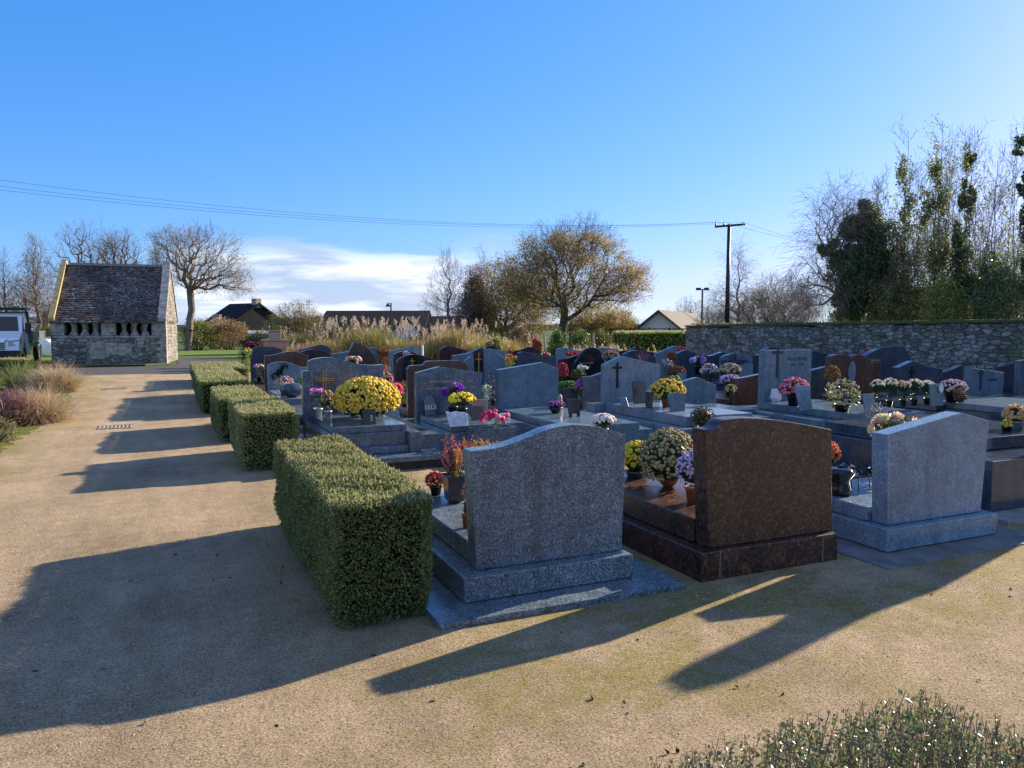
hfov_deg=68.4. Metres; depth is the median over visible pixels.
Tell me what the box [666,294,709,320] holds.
tree
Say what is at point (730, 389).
potted flowers
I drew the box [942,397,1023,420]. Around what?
grave
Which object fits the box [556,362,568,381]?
potted flowers
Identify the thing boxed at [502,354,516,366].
potted flowers
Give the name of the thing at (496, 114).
sky
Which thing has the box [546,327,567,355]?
bush
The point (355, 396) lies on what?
potted chrysanthemum
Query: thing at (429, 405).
memorial plaque
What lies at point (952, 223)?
thin tree
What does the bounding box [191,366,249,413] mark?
clipped hedge
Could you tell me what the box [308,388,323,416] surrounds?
potted orchids
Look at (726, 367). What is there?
potted flowers
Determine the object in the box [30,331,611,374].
ground
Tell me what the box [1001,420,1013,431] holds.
potted pansies
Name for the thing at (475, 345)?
plume grass
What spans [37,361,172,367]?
lawn strip
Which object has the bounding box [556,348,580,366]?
grave
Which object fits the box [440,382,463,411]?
artificial bouquet
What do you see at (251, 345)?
potted flowers
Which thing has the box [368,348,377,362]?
grave
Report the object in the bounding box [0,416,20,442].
shrub
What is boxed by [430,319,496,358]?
plume grass
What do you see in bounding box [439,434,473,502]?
potted heather
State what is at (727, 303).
telegraph pole
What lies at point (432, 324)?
house
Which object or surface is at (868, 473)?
memorial tray
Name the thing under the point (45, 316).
bush
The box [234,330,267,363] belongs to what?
bush
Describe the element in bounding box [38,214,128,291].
tree
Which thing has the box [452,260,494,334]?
tree
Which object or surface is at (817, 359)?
grave
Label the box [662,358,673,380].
potted flowers
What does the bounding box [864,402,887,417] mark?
potted plant
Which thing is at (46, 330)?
bush
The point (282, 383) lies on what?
potted flowers
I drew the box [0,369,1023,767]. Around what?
sand path
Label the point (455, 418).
memorial plaque
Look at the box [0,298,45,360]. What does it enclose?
tipper truck
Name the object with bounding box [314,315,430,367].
plume grass
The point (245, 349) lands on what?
potted flowers
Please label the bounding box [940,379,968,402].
potted chrysanthemum
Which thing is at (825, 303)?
tree
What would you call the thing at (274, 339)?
stone shrine
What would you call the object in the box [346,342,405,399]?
grave
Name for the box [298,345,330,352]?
grave
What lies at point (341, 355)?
grave
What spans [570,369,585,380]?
potted flowers
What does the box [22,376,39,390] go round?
heather bush
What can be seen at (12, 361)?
clipped hedge
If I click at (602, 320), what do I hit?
tree
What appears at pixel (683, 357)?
grave
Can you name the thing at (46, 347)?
rubble bag
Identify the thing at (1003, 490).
grave
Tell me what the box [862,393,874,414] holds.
memorial plaque
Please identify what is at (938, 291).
bush
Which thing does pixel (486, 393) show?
potted flowers
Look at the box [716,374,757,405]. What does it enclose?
grave
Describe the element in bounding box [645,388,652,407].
grave lantern
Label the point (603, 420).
potted chrysanthemum
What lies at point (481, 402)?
memorial plaque
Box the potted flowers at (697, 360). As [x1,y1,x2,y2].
[689,355,706,374]
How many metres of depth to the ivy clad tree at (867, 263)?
26.27 m
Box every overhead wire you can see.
[1,186,717,225]
[3,180,709,224]
[4,190,737,227]
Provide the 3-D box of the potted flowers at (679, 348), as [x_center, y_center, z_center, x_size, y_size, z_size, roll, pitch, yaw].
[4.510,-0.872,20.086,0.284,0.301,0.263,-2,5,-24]
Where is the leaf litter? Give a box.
[6,553,1011,764]
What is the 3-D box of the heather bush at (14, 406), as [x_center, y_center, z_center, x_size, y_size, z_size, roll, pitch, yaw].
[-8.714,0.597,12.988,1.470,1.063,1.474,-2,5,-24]
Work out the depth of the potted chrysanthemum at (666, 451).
5.99 m
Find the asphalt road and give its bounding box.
[0,357,386,376]
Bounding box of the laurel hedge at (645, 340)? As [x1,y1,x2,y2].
[611,329,685,351]
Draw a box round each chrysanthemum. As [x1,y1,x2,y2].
[321,390,332,418]
[332,376,401,418]
[393,382,403,412]
[448,392,475,412]
[590,413,616,428]
[624,440,648,477]
[639,427,692,487]
[650,378,686,406]
[675,450,694,503]
[690,406,715,426]
[778,377,809,405]
[823,378,861,411]
[831,441,841,462]
[867,411,916,435]
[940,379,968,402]
[1001,404,1023,428]
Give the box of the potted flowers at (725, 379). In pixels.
[719,374,738,395]
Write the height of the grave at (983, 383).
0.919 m
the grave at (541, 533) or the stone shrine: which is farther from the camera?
the stone shrine
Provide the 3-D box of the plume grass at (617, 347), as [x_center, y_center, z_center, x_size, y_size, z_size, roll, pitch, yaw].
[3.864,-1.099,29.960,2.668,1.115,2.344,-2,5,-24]
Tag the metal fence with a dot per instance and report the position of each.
(609, 329)
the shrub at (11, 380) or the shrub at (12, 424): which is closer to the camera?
the shrub at (12, 424)
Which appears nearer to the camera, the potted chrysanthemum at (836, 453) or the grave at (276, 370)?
the potted chrysanthemum at (836, 453)
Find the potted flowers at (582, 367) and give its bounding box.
[577,364,587,369]
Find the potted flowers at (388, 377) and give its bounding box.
[384,373,392,382]
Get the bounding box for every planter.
[467,409,516,446]
[558,387,579,407]
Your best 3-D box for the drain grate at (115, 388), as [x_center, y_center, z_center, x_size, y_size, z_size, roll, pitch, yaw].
[-10.919,0.123,20.679,0.632,0.014,0.440,-2,5,-24]
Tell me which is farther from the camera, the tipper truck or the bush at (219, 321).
the bush at (219, 321)
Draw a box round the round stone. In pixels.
[281,382,301,396]
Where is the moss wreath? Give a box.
[953,387,967,403]
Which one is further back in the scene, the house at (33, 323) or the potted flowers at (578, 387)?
the house at (33, 323)
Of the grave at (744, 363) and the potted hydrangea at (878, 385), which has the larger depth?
the grave at (744, 363)
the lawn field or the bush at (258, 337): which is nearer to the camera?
the bush at (258, 337)
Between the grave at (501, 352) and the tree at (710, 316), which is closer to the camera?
the grave at (501, 352)
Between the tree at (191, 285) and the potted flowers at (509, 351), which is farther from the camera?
the tree at (191, 285)
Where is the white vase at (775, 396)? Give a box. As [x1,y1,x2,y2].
[770,389,781,401]
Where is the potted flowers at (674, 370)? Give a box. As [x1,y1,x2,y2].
[667,365,686,375]
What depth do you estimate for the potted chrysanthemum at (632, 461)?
6.44 m
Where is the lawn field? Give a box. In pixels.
[178,350,246,357]
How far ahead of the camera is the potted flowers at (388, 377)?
12.84 m
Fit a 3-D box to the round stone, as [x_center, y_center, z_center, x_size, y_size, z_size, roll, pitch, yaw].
[-3.846,0.105,13.216,0.385,0.263,0.324,-2,5,-24]
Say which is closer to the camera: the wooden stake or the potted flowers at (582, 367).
the potted flowers at (582, 367)
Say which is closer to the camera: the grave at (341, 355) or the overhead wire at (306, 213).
the grave at (341, 355)
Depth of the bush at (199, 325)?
56.85 m
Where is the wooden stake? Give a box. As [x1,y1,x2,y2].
[543,333,545,351]
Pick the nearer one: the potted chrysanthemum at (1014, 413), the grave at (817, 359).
the potted chrysanthemum at (1014, 413)
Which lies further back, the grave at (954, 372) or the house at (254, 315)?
the house at (254, 315)
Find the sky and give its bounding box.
[0,0,1023,324]
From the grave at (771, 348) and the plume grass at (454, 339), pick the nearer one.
the grave at (771, 348)
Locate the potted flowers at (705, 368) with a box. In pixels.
[699,363,718,383]
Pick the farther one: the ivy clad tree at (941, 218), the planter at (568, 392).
the ivy clad tree at (941, 218)
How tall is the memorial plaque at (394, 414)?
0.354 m
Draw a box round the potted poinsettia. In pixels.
[425,471,442,495]
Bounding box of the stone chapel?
[48,259,177,364]
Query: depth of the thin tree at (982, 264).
26.75 m
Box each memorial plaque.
[362,409,375,424]
[385,410,399,420]
[424,395,435,414]
[446,411,467,426]
[470,406,483,419]
[471,399,487,411]
[566,399,579,416]
[618,397,628,406]
[632,380,646,402]
[667,393,684,410]
[677,373,685,380]
[794,385,812,410]
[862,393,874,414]
[929,384,943,405]
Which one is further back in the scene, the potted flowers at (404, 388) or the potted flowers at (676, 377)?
the potted flowers at (676, 377)
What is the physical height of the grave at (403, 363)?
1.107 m
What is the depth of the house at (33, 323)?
84.75 m
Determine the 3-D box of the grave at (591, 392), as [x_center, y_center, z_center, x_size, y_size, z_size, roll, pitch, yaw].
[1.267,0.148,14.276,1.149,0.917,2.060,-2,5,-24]
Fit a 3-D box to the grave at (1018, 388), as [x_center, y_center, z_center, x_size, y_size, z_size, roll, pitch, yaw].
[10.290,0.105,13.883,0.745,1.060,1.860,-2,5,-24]
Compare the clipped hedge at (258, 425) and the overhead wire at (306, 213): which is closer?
the clipped hedge at (258, 425)
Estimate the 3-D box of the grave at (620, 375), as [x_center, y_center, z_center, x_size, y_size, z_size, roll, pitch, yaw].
[2.506,0.210,11.465,2.000,1.204,3.000,-2,5,-24]
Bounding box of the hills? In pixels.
[499,324,827,330]
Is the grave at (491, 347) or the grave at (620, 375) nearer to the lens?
the grave at (620, 375)
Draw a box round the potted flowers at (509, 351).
[507,349,512,365]
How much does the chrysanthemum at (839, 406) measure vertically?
0.500 m
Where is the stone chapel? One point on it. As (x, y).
(103, 313)
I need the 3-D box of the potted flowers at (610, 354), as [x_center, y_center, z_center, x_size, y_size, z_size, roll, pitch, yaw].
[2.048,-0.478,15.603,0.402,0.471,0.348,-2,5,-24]
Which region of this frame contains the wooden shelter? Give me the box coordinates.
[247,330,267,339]
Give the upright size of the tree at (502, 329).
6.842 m
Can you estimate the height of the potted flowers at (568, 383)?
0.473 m
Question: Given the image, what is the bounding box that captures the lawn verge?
[27,353,51,359]
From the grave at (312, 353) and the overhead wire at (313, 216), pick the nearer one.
the grave at (312, 353)
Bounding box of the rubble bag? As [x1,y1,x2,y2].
[38,337,50,356]
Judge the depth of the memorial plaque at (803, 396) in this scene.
11.12 m
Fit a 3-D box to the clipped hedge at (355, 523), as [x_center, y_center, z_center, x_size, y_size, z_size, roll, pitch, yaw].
[-1.216,0.841,5.304,0.755,0.822,2.695,-2,5,-24]
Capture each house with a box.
[29,313,49,330]
[203,298,288,340]
[313,311,431,340]
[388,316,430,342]
[426,316,461,334]
[636,310,705,330]
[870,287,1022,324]
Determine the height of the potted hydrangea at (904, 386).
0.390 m
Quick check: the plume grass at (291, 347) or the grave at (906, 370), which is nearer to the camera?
the grave at (906, 370)
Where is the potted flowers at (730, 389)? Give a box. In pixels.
[724,384,736,405]
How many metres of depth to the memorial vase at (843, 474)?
6.07 m
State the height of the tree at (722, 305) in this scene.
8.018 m
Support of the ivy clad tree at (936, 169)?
on the ground at (229, 359)
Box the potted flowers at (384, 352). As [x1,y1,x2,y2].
[378,349,390,375]
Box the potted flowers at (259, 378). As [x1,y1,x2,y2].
[253,364,263,381]
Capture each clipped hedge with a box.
[0,356,33,375]
[190,361,248,384]
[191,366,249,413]
[208,384,269,441]
[227,394,300,470]
[271,428,434,627]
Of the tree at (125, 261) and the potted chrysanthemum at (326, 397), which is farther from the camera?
the tree at (125, 261)
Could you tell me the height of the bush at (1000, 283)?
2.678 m
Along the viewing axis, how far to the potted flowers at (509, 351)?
24.55 m
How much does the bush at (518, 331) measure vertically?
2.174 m
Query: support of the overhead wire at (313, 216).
attached to the telegraph pole
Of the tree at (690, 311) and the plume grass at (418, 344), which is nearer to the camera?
the plume grass at (418, 344)
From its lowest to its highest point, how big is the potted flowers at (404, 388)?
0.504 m
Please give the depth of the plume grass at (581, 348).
30.95 m
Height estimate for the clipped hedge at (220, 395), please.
0.747 m
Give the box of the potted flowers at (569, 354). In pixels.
[565,352,579,356]
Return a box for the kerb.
[33,364,145,368]
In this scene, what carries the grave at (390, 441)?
on the sand path
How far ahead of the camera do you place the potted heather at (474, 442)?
6.09 m
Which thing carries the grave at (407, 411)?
on the sand path
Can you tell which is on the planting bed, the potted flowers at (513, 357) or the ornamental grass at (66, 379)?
the ornamental grass at (66, 379)
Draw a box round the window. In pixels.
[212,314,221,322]
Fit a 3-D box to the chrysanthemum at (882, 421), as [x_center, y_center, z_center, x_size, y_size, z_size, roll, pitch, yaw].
[3.596,0.542,7.088,0.482,0.581,0.475,-2,5,-24]
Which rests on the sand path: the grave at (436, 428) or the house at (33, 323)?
the grave at (436, 428)
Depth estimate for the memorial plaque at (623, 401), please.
11.50 m
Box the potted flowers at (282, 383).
[274,376,292,395]
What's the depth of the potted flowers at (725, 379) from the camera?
15.06 m
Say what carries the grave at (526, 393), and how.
on the sand path
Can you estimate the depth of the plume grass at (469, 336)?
33.66 m
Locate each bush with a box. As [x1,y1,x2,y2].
[0,388,50,427]
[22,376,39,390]
[29,324,50,349]
[34,302,49,335]
[177,317,219,349]
[181,314,245,348]
[203,318,250,349]
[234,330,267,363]
[255,322,289,338]
[321,317,362,345]
[401,333,435,342]
[483,334,505,350]
[505,317,533,348]
[531,333,543,350]
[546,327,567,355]
[565,326,592,349]
[584,326,613,347]
[821,307,870,321]
[914,267,971,320]
[959,256,1023,319]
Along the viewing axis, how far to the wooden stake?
30.94 m
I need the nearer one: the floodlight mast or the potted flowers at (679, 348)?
the potted flowers at (679, 348)
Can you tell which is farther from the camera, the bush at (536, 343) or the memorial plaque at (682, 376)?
the bush at (536, 343)
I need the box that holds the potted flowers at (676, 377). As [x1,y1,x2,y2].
[668,375,680,380]
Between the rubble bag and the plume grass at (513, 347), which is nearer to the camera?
the plume grass at (513, 347)
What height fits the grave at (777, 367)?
1.375 m
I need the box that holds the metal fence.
[569,328,685,347]
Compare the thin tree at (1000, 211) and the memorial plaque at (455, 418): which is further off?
the thin tree at (1000, 211)
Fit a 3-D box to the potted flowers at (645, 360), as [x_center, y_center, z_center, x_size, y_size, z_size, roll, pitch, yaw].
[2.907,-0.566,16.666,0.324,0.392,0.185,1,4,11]
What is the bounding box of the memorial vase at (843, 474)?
[832,462,856,495]
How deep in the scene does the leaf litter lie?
3.38 m
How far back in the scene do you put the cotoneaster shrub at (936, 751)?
1.74 m
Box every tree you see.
[0,244,35,321]
[1,230,57,343]
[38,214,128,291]
[88,227,157,264]
[143,217,260,350]
[144,238,176,289]
[261,299,330,344]
[416,243,479,331]
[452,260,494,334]
[453,254,558,344]
[465,242,498,341]
[484,210,658,342]
[557,301,640,346]
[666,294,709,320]
[696,231,777,326]
[696,305,733,324]
[727,269,826,326]
[770,162,898,325]
[816,163,909,321]
[851,114,957,320]
[853,204,920,324]
[894,113,984,320]
[895,159,953,324]
[912,134,985,317]
[912,155,965,315]
[938,116,1017,319]
[947,216,1016,318]
[950,164,1023,318]
[965,131,1023,315]
[983,116,1023,318]
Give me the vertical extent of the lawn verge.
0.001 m
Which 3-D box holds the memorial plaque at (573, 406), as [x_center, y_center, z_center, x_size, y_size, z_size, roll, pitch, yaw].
[0.851,0.326,10.310,0.204,0.240,0.075,-2,5,-24]
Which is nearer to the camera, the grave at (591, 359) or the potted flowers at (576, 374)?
the potted flowers at (576, 374)
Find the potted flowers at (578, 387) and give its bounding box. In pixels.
[574,379,584,407]
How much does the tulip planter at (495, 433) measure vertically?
0.509 m
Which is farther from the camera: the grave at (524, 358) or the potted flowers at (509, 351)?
the potted flowers at (509, 351)
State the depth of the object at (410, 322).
56.87 m
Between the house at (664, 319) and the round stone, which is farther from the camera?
the house at (664, 319)
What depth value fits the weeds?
4.72 m
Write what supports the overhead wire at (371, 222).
attached to the telegraph pole
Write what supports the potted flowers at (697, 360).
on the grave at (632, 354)
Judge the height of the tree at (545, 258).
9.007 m
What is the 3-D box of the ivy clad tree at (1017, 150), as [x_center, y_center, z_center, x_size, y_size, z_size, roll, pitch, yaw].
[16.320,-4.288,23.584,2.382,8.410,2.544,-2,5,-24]
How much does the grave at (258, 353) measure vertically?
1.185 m
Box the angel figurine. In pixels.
[557,394,562,408]
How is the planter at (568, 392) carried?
on the grave at (591, 392)
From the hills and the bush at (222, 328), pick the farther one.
the hills
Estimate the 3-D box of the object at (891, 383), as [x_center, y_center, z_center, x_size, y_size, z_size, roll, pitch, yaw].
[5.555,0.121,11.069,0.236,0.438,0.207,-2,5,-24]
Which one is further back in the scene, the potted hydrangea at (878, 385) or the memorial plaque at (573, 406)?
the potted hydrangea at (878, 385)
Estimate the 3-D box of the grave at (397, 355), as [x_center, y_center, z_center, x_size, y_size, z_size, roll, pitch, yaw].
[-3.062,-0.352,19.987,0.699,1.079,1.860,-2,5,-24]
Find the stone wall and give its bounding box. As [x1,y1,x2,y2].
[685,318,1023,370]
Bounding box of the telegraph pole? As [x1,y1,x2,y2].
[715,222,744,322]
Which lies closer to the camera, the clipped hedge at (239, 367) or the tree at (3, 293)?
the clipped hedge at (239, 367)
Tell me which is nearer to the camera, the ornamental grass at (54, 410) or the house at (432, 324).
the ornamental grass at (54, 410)
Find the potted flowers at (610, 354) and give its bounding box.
[602,350,619,361]
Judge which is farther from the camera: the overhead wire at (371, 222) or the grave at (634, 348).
the overhead wire at (371, 222)
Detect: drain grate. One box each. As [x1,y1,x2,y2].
[96,424,133,429]
[101,387,127,389]
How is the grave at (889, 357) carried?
on the sand path
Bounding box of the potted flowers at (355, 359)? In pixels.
[345,356,361,363]
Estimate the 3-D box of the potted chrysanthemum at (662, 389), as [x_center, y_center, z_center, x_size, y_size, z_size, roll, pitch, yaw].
[2.385,0.131,11.512,0.565,0.436,0.517,-2,5,-24]
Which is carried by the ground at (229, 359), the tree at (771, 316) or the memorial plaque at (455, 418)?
the tree at (771, 316)
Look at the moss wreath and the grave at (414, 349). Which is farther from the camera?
the grave at (414, 349)
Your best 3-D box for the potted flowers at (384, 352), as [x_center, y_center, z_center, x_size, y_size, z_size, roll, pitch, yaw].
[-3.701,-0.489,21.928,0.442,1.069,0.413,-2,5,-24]
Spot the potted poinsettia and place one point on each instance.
(432, 477)
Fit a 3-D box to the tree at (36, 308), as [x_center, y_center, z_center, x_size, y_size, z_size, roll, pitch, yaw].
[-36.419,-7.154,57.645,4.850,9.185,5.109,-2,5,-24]
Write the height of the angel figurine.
0.220 m
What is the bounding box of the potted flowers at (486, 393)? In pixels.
[482,384,490,400]
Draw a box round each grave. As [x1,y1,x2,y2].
[249,346,281,385]
[256,351,308,392]
[267,361,306,404]
[289,405,301,432]
[293,357,444,469]
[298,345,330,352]
[300,349,331,359]
[331,350,348,360]
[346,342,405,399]
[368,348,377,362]
[384,360,467,418]
[389,346,419,375]
[392,351,416,383]
[395,354,440,395]
[400,366,530,468]
[420,423,684,630]
[439,346,466,359]
[452,347,504,399]
[464,357,495,411]
[484,346,499,349]
[488,348,506,367]
[491,362,651,444]
[512,347,538,366]
[517,352,555,366]
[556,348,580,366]
[558,354,578,382]
[570,347,603,381]
[580,372,600,410]
[582,356,751,436]
[597,348,618,362]
[619,347,653,355]
[621,350,660,399]
[622,416,837,581]
[654,346,678,378]
[673,350,724,390]
[681,377,772,418]
[707,352,728,378]
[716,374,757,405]
[719,354,752,378]
[739,345,924,427]
[748,354,758,373]
[761,347,786,349]
[810,366,824,398]
[811,351,829,368]
[817,354,946,414]
[825,414,1023,525]
[830,411,1023,569]
[862,345,909,392]
[892,361,992,398]
[942,365,963,380]
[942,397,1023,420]
[963,367,1023,397]
[994,363,1014,393]
[1013,359,1023,394]
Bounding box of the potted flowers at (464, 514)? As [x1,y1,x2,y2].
[459,483,466,528]
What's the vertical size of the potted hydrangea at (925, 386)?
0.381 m
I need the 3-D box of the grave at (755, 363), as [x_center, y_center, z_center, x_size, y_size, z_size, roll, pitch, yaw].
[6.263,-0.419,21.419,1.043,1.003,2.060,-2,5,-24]
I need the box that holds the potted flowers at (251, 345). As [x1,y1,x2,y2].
[245,341,263,355]
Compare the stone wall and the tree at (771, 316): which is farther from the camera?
the tree at (771, 316)
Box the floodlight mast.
[696,288,708,322]
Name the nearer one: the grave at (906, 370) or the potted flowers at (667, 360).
the grave at (906, 370)
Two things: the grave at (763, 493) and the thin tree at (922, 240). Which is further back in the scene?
the thin tree at (922, 240)
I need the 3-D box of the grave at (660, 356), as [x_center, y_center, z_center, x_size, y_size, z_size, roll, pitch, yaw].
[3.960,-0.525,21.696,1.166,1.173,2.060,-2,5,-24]
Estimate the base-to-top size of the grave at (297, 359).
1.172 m
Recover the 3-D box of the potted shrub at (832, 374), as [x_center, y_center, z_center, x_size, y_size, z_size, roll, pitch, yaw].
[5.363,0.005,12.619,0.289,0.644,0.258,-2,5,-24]
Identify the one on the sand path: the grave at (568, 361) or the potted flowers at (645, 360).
the grave at (568, 361)
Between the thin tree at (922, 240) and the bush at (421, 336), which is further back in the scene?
the bush at (421, 336)
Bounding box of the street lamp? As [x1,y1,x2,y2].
[385,303,391,336]
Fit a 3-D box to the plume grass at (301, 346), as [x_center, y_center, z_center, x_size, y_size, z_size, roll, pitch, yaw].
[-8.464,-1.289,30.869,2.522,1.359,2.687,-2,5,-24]
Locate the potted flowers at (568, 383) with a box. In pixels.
[558,380,574,386]
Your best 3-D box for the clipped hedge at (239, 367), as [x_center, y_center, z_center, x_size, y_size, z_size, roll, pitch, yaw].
[-8.933,-0.345,22.881,1.563,0.638,4.096,-2,5,-24]
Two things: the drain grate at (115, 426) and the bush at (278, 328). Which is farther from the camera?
the bush at (278, 328)
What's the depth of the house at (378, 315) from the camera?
62.58 m
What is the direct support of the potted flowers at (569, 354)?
on the sand path
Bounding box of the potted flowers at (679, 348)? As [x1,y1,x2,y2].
[676,346,685,350]
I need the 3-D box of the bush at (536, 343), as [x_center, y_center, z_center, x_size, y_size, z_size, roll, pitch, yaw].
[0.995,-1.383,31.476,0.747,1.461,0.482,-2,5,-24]
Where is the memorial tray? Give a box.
[851,465,871,490]
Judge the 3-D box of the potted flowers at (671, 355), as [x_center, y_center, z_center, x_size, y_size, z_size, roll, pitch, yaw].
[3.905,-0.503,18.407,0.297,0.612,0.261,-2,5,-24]
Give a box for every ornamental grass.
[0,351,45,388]
[0,376,106,424]
[7,359,99,392]
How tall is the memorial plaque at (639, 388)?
0.364 m
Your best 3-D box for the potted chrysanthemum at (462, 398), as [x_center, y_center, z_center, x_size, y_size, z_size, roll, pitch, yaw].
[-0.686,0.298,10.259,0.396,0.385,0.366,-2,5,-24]
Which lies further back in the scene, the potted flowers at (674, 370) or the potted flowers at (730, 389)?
the potted flowers at (674, 370)
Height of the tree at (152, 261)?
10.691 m
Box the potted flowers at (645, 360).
[636,351,650,361]
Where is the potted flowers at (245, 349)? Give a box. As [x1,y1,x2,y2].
[244,347,250,379]
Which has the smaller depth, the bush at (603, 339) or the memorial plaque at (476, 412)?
the memorial plaque at (476, 412)
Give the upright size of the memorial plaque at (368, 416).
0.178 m
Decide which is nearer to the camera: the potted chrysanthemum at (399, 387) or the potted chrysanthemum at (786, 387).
the potted chrysanthemum at (399, 387)
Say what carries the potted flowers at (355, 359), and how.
on the sand path
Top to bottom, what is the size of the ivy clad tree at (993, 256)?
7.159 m
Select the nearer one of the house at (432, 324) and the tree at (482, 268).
the tree at (482, 268)
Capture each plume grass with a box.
[279,342,299,351]
[281,327,322,349]
[288,336,335,351]
[306,333,346,353]
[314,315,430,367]
[382,332,439,365]
[411,325,463,358]
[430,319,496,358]
[435,329,487,343]
[460,335,514,352]
[473,333,529,367]
[563,343,603,350]
[581,345,648,350]
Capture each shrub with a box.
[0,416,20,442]
[650,688,1023,767]
[823,365,840,400]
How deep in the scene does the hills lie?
661.84 m
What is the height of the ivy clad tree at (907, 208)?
8.918 m
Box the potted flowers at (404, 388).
[400,380,405,406]
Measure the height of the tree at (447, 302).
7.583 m
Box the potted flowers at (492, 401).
[487,370,495,405]
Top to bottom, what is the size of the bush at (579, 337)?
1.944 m
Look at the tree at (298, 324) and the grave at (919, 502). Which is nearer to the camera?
the grave at (919, 502)
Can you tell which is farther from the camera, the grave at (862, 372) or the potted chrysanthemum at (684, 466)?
the grave at (862, 372)
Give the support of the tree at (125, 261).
on the ground at (229, 359)
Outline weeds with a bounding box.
[225,463,941,631]
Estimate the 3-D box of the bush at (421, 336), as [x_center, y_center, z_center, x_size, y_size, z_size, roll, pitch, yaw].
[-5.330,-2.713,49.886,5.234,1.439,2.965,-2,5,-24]
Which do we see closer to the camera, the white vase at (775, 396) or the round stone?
the white vase at (775, 396)
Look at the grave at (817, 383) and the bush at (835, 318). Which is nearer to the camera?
the grave at (817, 383)
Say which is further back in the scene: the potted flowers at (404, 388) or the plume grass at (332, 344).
the plume grass at (332, 344)
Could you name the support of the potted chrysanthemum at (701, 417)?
on the grave at (620, 375)
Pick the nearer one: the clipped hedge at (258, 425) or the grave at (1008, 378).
the clipped hedge at (258, 425)
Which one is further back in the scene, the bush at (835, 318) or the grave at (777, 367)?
the bush at (835, 318)
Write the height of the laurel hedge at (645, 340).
1.670 m
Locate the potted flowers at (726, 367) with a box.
[718,363,741,385]
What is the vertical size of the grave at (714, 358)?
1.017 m
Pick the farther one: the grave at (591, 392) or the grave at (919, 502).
the grave at (591, 392)
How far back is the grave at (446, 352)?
22.17 m
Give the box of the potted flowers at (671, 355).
[666,351,676,375]
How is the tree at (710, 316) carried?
on the ground at (229, 359)
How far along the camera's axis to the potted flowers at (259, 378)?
16.19 m
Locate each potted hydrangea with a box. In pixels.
[870,379,885,407]
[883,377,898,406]
[896,380,911,406]
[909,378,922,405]
[921,380,934,404]
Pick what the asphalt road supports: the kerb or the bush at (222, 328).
the kerb
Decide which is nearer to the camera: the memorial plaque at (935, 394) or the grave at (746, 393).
the memorial plaque at (935, 394)
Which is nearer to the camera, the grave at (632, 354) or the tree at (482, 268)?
the grave at (632, 354)
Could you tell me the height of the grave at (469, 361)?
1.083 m
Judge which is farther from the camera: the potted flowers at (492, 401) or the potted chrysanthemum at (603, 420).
the potted flowers at (492, 401)
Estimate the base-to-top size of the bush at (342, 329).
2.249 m
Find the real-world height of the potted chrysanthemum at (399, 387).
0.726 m
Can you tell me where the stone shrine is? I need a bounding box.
[260,324,288,351]
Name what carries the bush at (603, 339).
on the ground at (229, 359)
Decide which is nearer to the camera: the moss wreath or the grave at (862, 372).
the moss wreath
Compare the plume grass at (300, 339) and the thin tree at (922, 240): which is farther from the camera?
the plume grass at (300, 339)
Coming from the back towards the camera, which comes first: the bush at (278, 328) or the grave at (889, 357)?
the bush at (278, 328)
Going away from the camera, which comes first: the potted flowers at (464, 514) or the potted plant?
the potted flowers at (464, 514)
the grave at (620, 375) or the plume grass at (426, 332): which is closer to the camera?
the grave at (620, 375)
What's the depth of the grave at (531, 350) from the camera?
23.73 m
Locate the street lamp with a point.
(388, 305)
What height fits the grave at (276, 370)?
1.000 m
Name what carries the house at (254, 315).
on the ground at (229, 359)
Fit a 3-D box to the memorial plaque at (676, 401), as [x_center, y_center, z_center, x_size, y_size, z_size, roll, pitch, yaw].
[2.385,0.260,10.901,0.302,0.262,0.064,-2,5,-24]
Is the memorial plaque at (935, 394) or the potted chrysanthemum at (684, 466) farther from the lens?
the memorial plaque at (935, 394)
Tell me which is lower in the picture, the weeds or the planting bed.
the weeds
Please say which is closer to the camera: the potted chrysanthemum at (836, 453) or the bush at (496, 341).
the potted chrysanthemum at (836, 453)
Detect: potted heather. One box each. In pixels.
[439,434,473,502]
[461,438,499,451]
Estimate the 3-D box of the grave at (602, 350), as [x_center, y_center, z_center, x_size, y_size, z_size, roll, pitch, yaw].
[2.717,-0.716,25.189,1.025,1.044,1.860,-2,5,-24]
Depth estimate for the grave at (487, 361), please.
16.71 m
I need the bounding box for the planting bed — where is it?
[0,377,74,452]
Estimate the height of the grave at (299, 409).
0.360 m
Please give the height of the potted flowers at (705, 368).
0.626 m
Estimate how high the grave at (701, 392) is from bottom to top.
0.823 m
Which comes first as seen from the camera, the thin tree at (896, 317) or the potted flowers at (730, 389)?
the potted flowers at (730, 389)
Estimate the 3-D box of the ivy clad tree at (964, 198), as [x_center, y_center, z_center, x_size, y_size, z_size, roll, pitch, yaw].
[15.402,-4.566,25.117,2.931,8.745,2.394,-2,5,-24]

